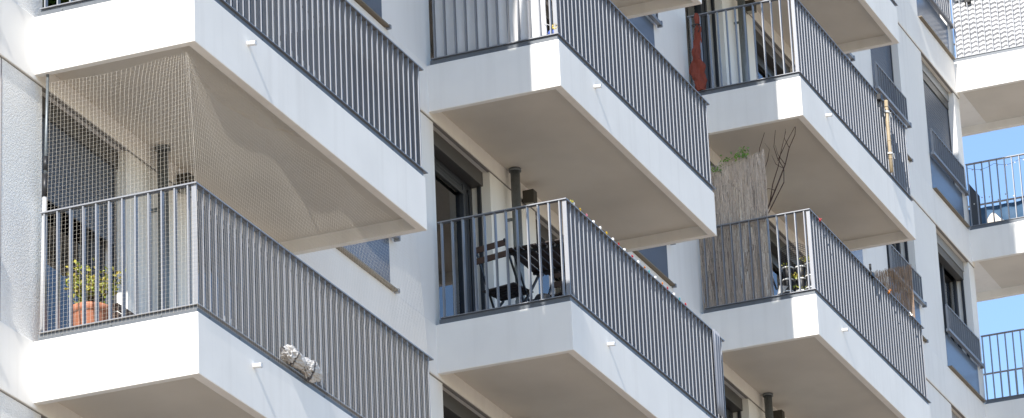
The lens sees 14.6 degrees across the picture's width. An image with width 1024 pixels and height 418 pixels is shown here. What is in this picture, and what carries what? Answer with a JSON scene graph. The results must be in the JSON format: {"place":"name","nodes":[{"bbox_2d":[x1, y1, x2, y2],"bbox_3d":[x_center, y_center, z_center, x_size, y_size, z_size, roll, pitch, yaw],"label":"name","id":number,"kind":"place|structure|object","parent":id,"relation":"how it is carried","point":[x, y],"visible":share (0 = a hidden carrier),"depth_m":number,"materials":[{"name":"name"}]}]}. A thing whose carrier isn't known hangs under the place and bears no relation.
{"place":"outdoors","nodes":[
{"label":"outdoors","id":0,"kind":"place"},
{"bbox_2d":[112,303,134,318],"bbox_3d":[-3.285,1.058,33.188,0.380,0.327,0.630,-11,-23,20],"label":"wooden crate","id":1,"kind":"object","parent":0,"point":[117,308],"visible":0.18,"depth_m":32.91,"materials":[{"name":"grey wood"}]},
{"bbox_2d":[280,29,380,127],"bbox_3d":[-1.621,-1.038,36.568,0.500,0.800,1.240,-11,-23,20],"label":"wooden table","id":2,"kind":"object","parent":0,"point":[325,57],"visible":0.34,"depth_m":36.49,"materials":[{"name":"brown wood"}]},
{"bbox_2d":[950,0,1023,399],"label":"sky","id":3,"kind":"structure","parent":0,"point":[1004,314],"materials":[{"name":"blue"}]},
{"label":"ground","id":4,"kind":"structure","parent":0,"visible":0},
{"bbox_2d":[0,0,986,417],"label":"apartment building","id":5,"kind":"structure","parent":4,"relation":"on","point":[910,76],"depth_m":42.25,"materials":[{"name":"paint"}]},
{"bbox_2d":[42,0,74,7],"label":"balcony door","id":6,"kind":"structure","parent":5,"relation":"in","point":[50,2],"depth_m":34.66,"materials":[{"name":"grey"}]},
{"bbox_2d":[41,96,117,331],"bbox_3d":[-3.770,0.342,33.898,0.205,2.323,1.540,-11,-23,20],"label":"balcony door","id":7,"kind":"structure","parent":5,"relation":"in","point":[100,173],"depth_m":34.16,"materials":[{"name":"grey"}]},
{"bbox_2d":[176,172,193,193],"bbox_3d":[-2.924,-0.227,35.745,0.151,0.162,0.116,-11,-23,20],"label":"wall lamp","id":8,"kind":"object","parent":5,"relation":"attached to","point":[185,176],"visible":0.58,"depth_m":35.70,"materials":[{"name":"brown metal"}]},
{"bbox_2d":[35,0,427,254],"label":"balcony","id":9,"kind":"structure","parent":5,"relation":"attached to","point":[370,160],"depth_m":35.26,"materials":[{"name":"paint"}]},
{"bbox_2d":[40,47,431,417],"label":"bird net","id":10,"kind":"object","parent":9,"relation":"hanging from","point":[200,69],"visible":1,"depth_m":33.39,"materials":[{"name":"beige plastic"}]},
{"bbox_2d":[197,210,268,350],"bbox_3d":[-2.639,1.321,36.470,0.205,2.323,1.770,-11,-23,20],"label":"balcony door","id":11,"kind":"structure","parent":5,"relation":"in","point":[197,210],"depth_m":36.92,"materials":[{"name":"grey glass"}]},
{"bbox_2d":[34,181,433,417],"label":"balcony","id":12,"kind":"structure","parent":5,"relation":"attached to","point":[199,362],"depth_m":32.84,"materials":[{"name":"paint"}]},
{"bbox_2d":[40,74,48,330],"bbox_3d":[-3.858,-0.074,33.067,0.070,2.286,0.052,10,-25,-28],"label":"telescopic pole","id":13,"kind":"object","parent":12,"relation":"on","point":[45,182],"visible":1,"depth_m":33.10,"materials":[{"name":"silver metal"}]},
{"bbox_2d":[61,257,125,325],"bbox_3d":[-3.451,0.753,32.889,0.511,0.694,0.498,-11,-23,20],"label":"potted shrub","id":14,"kind":"object","parent":12,"relation":"on","point":[90,307],"visible":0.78,"depth_m":32.85,"materials":[{"name":"green plant"}]},
{"bbox_2d":[280,344,322,382],"bbox_3d":[-1.775,1.311,33.805,0.165,0.212,0.767,-11,-23,20],"label":"rolled blanket","id":15,"kind":"object","parent":12,"relation":"on","point":[291,355],"visible":1,"depth_m":33.72,"materials":[{"name":"grey fabric"}]},
{"bbox_2d":[226,0,262,32],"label":"balcony door","id":16,"kind":"structure","parent":5,"relation":"in","point":[226,0],"depth_m":38.50,"materials":[{"name":"grey"}]},
{"bbox_2d":[332,321,383,409],"bbox_3d":[-1.570,2.211,38.815,0.132,2.323,1.534,-11,-23,20],"label":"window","id":17,"kind":"structure","parent":5,"relation":"in","point":[343,321],"depth_m":39.08,"materials":[{"name":"grey glass"}]},
{"bbox_2d":[336,85,400,293],"bbox_3d":[-1.596,-0.406,39.857,0.298,2.175,1.660,-11,-23,20],"label":"window","id":18,"kind":"structure","parent":5,"relation":"in","point":[382,258],"depth_m":39.83,"materials":[{"name":"blue"}]},
{"bbox_2d":[354,0,391,29],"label":"window","id":19,"kind":"structure","parent":5,"relation":"in","point":[373,7],"depth_m":41.00,"materials":[{"name":"grey"}]},
{"bbox_2d":[429,0,433,60],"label":"balcony door","id":20,"kind":"structure","parent":5,"relation":"in","point":[430,1],"depth_m":43.18,"materials":[{"name":"grey"}]},
{"bbox_2d":[433,130,485,318],"bbox_3d":[-0.656,0.449,42.326,0.205,2.323,1.540,-11,-23,20],"label":"balcony door","id":21,"kind":"structure","parent":5,"relation":"in","point":[456,176],"depth_m":42.74,"materials":[{"name":"grey"}]},
{"bbox_2d":[443,390,479,417],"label":"balcony door","id":22,"kind":"structure","parent":5,"relation":"in","point":[452,408],"depth_m":41.41,"materials":[{"name":"grey"}]},
{"bbox_2d":[521,189,536,204],"bbox_3d":[0.189,-0.119,44.172,0.151,0.162,0.116,-11,-23,20],"label":"wall lamp","id":23,"kind":"object","parent":5,"relation":"attached to","point":[529,196],"visible":0.75,"depth_m":44.12,"materials":[{"name":"brown metal"}]},
{"bbox_2d":[545,4,553,34],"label":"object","id":24,"kind":"structure","parent":5,"relation":"in","point":[547,8],"depth_m":46.40,"materials":[{"name":"grey"}]},
{"bbox_2d":[427,0,716,251],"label":"balcony","id":25,"kind":"structure","parent":5,"relation":"attached to","point":[595,111],"depth_m":43.35,"materials":[{"name":"paint"}]},
{"bbox_2d":[435,0,546,56],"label":"white sheet","id":26,"kind":"object","parent":25,"relation":"attached to","point":[482,24],"visible":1,"depth_m":42.09,"materials":[{"name":"fabric"}]},
{"bbox_2d":[436,198,725,417],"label":"balcony","id":27,"kind":"structure","parent":5,"relation":"attached to","point":[616,331],"depth_m":41.52,"materials":[{"name":"paint"}]},
{"bbox_2d":[476,238,533,307],"bbox_3d":[-0.082,0.835,41.553,0.410,0.915,0.502,-16,-26,31],"label":"folding chair","id":28,"kind":"object","parent":27,"relation":"on","point":[514,291],"visible":0.66,"depth_m":41.54,"materials":[{"name":"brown wood"}]},
{"bbox_2d":[509,239,565,301],"bbox_3d":[0.391,0.833,41.338,0.594,0.722,0.880,-11,-23,20],"label":"folding table","id":29,"kind":"object","parent":27,"relation":"on","point":[534,250],"visible":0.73,"depth_m":41.38,"materials":[{"name":"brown wood"}]},
{"bbox_2d":[534,293,550,299],"bbox_3d":[0.316,0.939,40.822,0.180,0.130,0.180,-11,-23,20],"label":"black pot","id":30,"kind":"object","parent":27,"relation":"on","point":[538,296],"visible":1,"depth_m":40.77,"materials":[{"name":"plastic"}]},
{"bbox_2d":[533,271,565,300],"bbox_3d":[0.512,0.977,41.972,0.410,0.915,0.502,-14,-25,27],"label":"folding chair","id":31,"kind":"object","parent":27,"relation":"on","point":[557,283],"visible":0.01,"depth_m":42.29,"materials":[{"name":"brown wood"}]},
{"bbox_2d":[536,220,565,294],"bbox_3d":[0.474,1.428,44.898,0.205,2.323,1.770,-11,-23,20],"label":"balcony door","id":32,"kind":"structure","parent":27,"relation":"on","point":[544,232],"depth_m":45.12,"materials":[{"name":"blue"}]},
{"bbox_2d":[573,202,685,304],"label":"string lights","id":33,"kind":"object","parent":27,"relation":"hanging from","point":[625,250],"visible":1,"depth_m":42.41,"materials":[{"name":"white"}]},
{"bbox_2d":[712,328,724,417],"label":"hanging cloth","id":34,"kind":"object","parent":27,"relation":"hanging from","point":[718,369],"visible":1,"depth_m":44.65,"materials":[{"name":"grey fabric"}]},
{"bbox_2d":[629,13,662,46],"bbox_3d":[1.512,-2.494,49.122,0.104,0.990,1.660,-11,-23,20],"label":"window","id":35,"kind":"structure","parent":5,"relation":"in","point":[643,24],"depth_m":49.54,"materials":[{"name":"blue"}]},
{"bbox_2d":[632,244,676,287],"bbox_3d":[1.590,0.223,48.053,0.190,1.030,1.660,-11,-23,20],"label":"window","id":36,"kind":"structure","parent":5,"relation":"in","point":[655,258],"depth_m":48.24,"materials":[{"name":"blue glass"}]},
{"bbox_2d":[610,0,701,18],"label":"balcony","id":37,"kind":"structure","parent":5,"relation":"attached to","point":[629,9],"depth_m":46.79,"materials":[{"name":"paint"}]},
{"bbox_2d":[685,0,719,88],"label":"balcony door","id":38,"kind":"structure","parent":5,"relation":"in","point":[702,8],"depth_m":52.40,"materials":[{"name":"red"}]},
{"bbox_2d":[701,170,733,304],"bbox_3d":[2.457,0.557,50.753,0.205,2.323,1.540,-11,-23,20],"label":"balcony door","id":39,"kind":"structure","parent":5,"relation":"in","point":[724,185],"depth_m":51.24,"materials":[{"name":"grey"}]},
{"bbox_2d":[724,384,742,417],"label":"balcony door","id":40,"kind":"structure","parent":5,"relation":"in","point":[733,403],"depth_m":50.48,"materials":[{"name":"grey"}]},
{"bbox_2d":[745,0,756,13],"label":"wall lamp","id":41,"kind":"object","parent":5,"relation":"attached to","point":[748,9],"visible":0.59,"depth_m":53.63,"materials":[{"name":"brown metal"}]},
{"bbox_2d":[755,29,789,78],"bbox_3d":[3.470,-1.155,54.401,0.205,2.323,1.770,-11,-23,20],"label":"balcony door","id":42,"kind":"structure","parent":5,"relation":"in","point":[759,39],"depth_m":54.84,"materials":[{"name":"grey"}]},
{"bbox_2d":[773,410,784,417],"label":"wall lamp","id":43,"kind":"object","parent":5,"relation":"attached to","point":[778,413],"visible":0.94,"depth_m":51.48,"materials":[{"name":"brown metal"}]},
{"bbox_2d":[769,228,803,294],"bbox_3d":[3.587,1.536,53.325,0.205,2.323,1.770,-11,-23,20],"label":"balcony door","id":44,"kind":"structure","parent":5,"relation":"in","point":[773,237],"depth_m":53.70,"materials":[{"name":"grey"}]},
{"bbox_2d":[687,0,915,250],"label":"balcony","id":45,"kind":"structure","parent":5,"relation":"attached to","point":[847,187],"depth_m":51.61,"materials":[{"name":"paint"}]},
{"bbox_2d":[689,13,706,90],"bbox_3d":[2.336,-1.975,50.705,0.230,1.075,0.174,-11,-23,20],"label":"parasol","id":46,"kind":"object","parent":45,"relation":"attached to","point":[697,67],"visible":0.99,"depth_m":50.60,"materials":[{"name":"red fabric"}]},
{"bbox_2d":[876,93,882,135],"bbox_3d":[4.910,-1.250,53.359,0.065,0.600,0.090,-11,-23,20],"label":"clip lamp","id":47,"kind":"object","parent":45,"relation":"attached to","point":[879,97],"visible":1,"depth_m":53.41,"materials":[{"name":"black plastic"}]},
{"bbox_2d":[884,100,894,172],"bbox_3d":[5.056,-0.962,53.490,0.076,1.041,0.170,-21,-28,39],"label":"bamboo cane","id":48,"kind":"object","parent":45,"relation":"attached to","point":[887,112],"visible":1,"depth_m":53.44,"materials":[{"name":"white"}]},
{"bbox_2d":[702,208,930,417],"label":"balcony","id":49,"kind":"structure","parent":5,"relation":"attached to","point":[842,338],"depth_m":50.26,"materials":[{"name":"paint"}]},
{"bbox_2d":[741,127,795,289],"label":"dead branches","id":50,"kind":"object","parent":49,"relation":"on","point":[779,158],"visible":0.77,"depth_m":50.37,"materials":[{"name":"brown wood"}]},
{"bbox_2d":[772,277,787,294],"bbox_3d":[3.293,0.932,49.303,0.220,0.245,0.035,-15,-25,29],"label":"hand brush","id":51,"kind":"object","parent":49,"relation":"on","point":[784,289],"visible":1,"depth_m":49.27,"materials":[{"name":"white plastic"}]},
{"bbox_2d":[780,243,808,290],"bbox_3d":[3.589,0.836,49.791,0.524,0.925,0.045,-11,-23,20],"label":"wire panel","id":52,"kind":"object","parent":49,"relation":"on","point":[794,251],"visible":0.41,"depth_m":49.91,"materials":[{"name":"black metal"}]},
{"bbox_2d":[781,255,811,293],"bbox_3d":[3.550,0.880,49.444,0.450,0.574,0.292,-11,-23,20],"label":"stacked planter","id":53,"kind":"object","parent":49,"relation":"on","point":[803,277],"visible":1,"depth_m":49.45,"materials":[{"name":"black plastic"}]},
{"bbox_2d":[868,264,874,277],"bbox_3d":[4.607,0.792,51.599,0.080,0.170,0.130,-11,-23,20],"label":"clamp","id":54,"kind":"object","parent":49,"relation":"attached to","point":[872,274],"visible":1,"depth_m":51.58,"materials":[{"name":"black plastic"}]},
{"bbox_2d":[754,0,899,53],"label":"balcony","id":55,"kind":"structure","parent":5,"relation":"attached to","point":[849,26],"depth_m":54.63,"materials":[{"name":"paint"}]},
{"bbox_2d":[846,53,854,61],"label":"window","id":56,"kind":"structure","parent":5,"relation":"in","point":[852,58],"depth_m":58.19,"materials":[{"name":"grey glass"}]},
{"bbox_2d":[851,250,863,264],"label":"window","id":57,"kind":"structure","parent":5,"relation":"in","point":[858,253],"depth_m":56.91,"materials":[{"name":"blue glass"}]},
{"bbox_2d":[870,45,912,162],"bbox_3d":[5.607,-1.965,60.201,0.235,2.175,1.660,-11,-23,20],"label":"window","id":58,"kind":"structure","parent":5,"relation":"in","point":[881,57],"depth_m":60.28,"materials":[{"name":"grey glass"}]},
{"bbox_2d":[886,241,928,342],"bbox_3d":[5.659,0.710,59.160,0.375,2.235,1.660,-11,-23,20],"label":"window","id":59,"kind":"structure","parent":5,"relation":"in","point":[894,257],"depth_m":59.28,"materials":[{"name":"grey"}]},
{"bbox_2d":[916,0,955,60],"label":"window","id":60,"kind":"structure","parent":5,"relation":"in","point":[929,12],"depth_m":63.77,"materials":[{"name":"grey glass"}]},
{"bbox_2d":[921,60,970,228],"bbox_3d":[6.703,-1.053,62.813,0.302,2.333,1.890,-11,-23,20],"label":"window","id":61,"kind":"structure","parent":5,"relation":"in","point":[944,169],"depth_m":62.84,"materials":[{"name":"grey"}]},
{"bbox_2d":[936,232,986,402],"bbox_3d":[6.787,1.644,61.750,0.375,2.333,1.890,-11,-23,20],"label":"window","id":62,"kind":"structure","parent":5,"relation":"in","point":[951,267],"depth_m":61.88,"materials":[{"name":"grey"}]},
{"bbox_2d":[951,0,1023,136],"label":"corner balcony","id":63,"kind":"structure","parent":5,"relation":"attached to","point":[990,87],"depth_m":64.34,"materials":[{"name":"paint"}]},
{"bbox_2d":[953,0,1023,56],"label":"striped sheet","id":64,"kind":"object","parent":63,"relation":"attached to","point":[1002,22],"visible":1,"depth_m":64.36,"materials":[{"name":"white fabric"}]},
{"bbox_2d":[965,153,1023,301],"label":"corner balcony","id":65,"kind":"structure","parent":5,"relation":"attached to","point":[997,251],"depth_m":63.31,"materials":[{"name":"paint"}]},
{"bbox_2d":[967,183,981,224],"bbox_3d":[7.341,-0.044,63.557,0.214,0.780,0.012,10,-25,-29],"label":"perforated board","id":66,"kind":"object","parent":65,"relation":"on","point":[973,199],"visible":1,"depth_m":63.55,"materials":[{"name":"grey metal"}]},
{"bbox_2d":[987,213,1000,222],"bbox_3d":[8.152,0.362,64.730,0.952,0.791,0.030,-11,-23,20],"label":"cream cloth","id":67,"kind":"object","parent":65,"relation":"hanging from","point":[991,219],"visible":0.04,"depth_m":64.97,"materials":[{"name":"beige fabric"}]},
{"bbox_2d":[968,158,1023,204],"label":"string lights","id":68,"kind":"object","parent":65,"relation":"hanging from","point":[990,165],"visible":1,"depth_m":63.44,"materials":[{"name":"black"}]},
{"bbox_2d":[969,200,1023,225],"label":"navy cloth","id":69,"kind":"object","parent":65,"relation":"hanging from","point":[1012,210],"visible":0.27,"depth_m":65.01,"materials":[{"name":"blue fabric"}]},
{"bbox_2d":[981,328,1023,417],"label":"corner balcony","id":70,"kind":"structure","parent":5,"relation":"attached to","point":[1010,406],"depth_m":62.10,"materials":[{"name":"paint"}]},
{"bbox_3d":[4.206,7.059,49.243,1.564,1.655,4.868,-11,-23,20],"label":"balcony","id":71,"kind":"object","parent":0,"visible":0},
{"bbox_2d":[699,149,773,308],"bbox_3d":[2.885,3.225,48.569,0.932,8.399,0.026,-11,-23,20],"label":"reed screen","id":72,"kind":"object","parent":71,"relation":"on","point":[736,199],"visible":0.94,"depth_m":49.73,"materials":[{"name":"brown"}]},
{"bbox_2d":[711,146,748,171],"bbox_3d":[2.619,-0.589,50.121,0.765,0.294,0.152,-11,-23,20],"label":"ivy","id":73,"kind":"object","parent":72,"relation":"attached to","point":[739,156],"visible":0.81,"depth_m":50.05,"materials":[{"name":"green plant"}]},
{"bbox_2d":[873,264,915,318],"bbox_3d":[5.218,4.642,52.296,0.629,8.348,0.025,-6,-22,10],"label":"reed screen","id":74,"kind":"object","parent":71,"relation":"attached to","point":[904,282],"visible":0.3,"depth_m":53.73,"materials":[{"name":"brown"}]}
]}

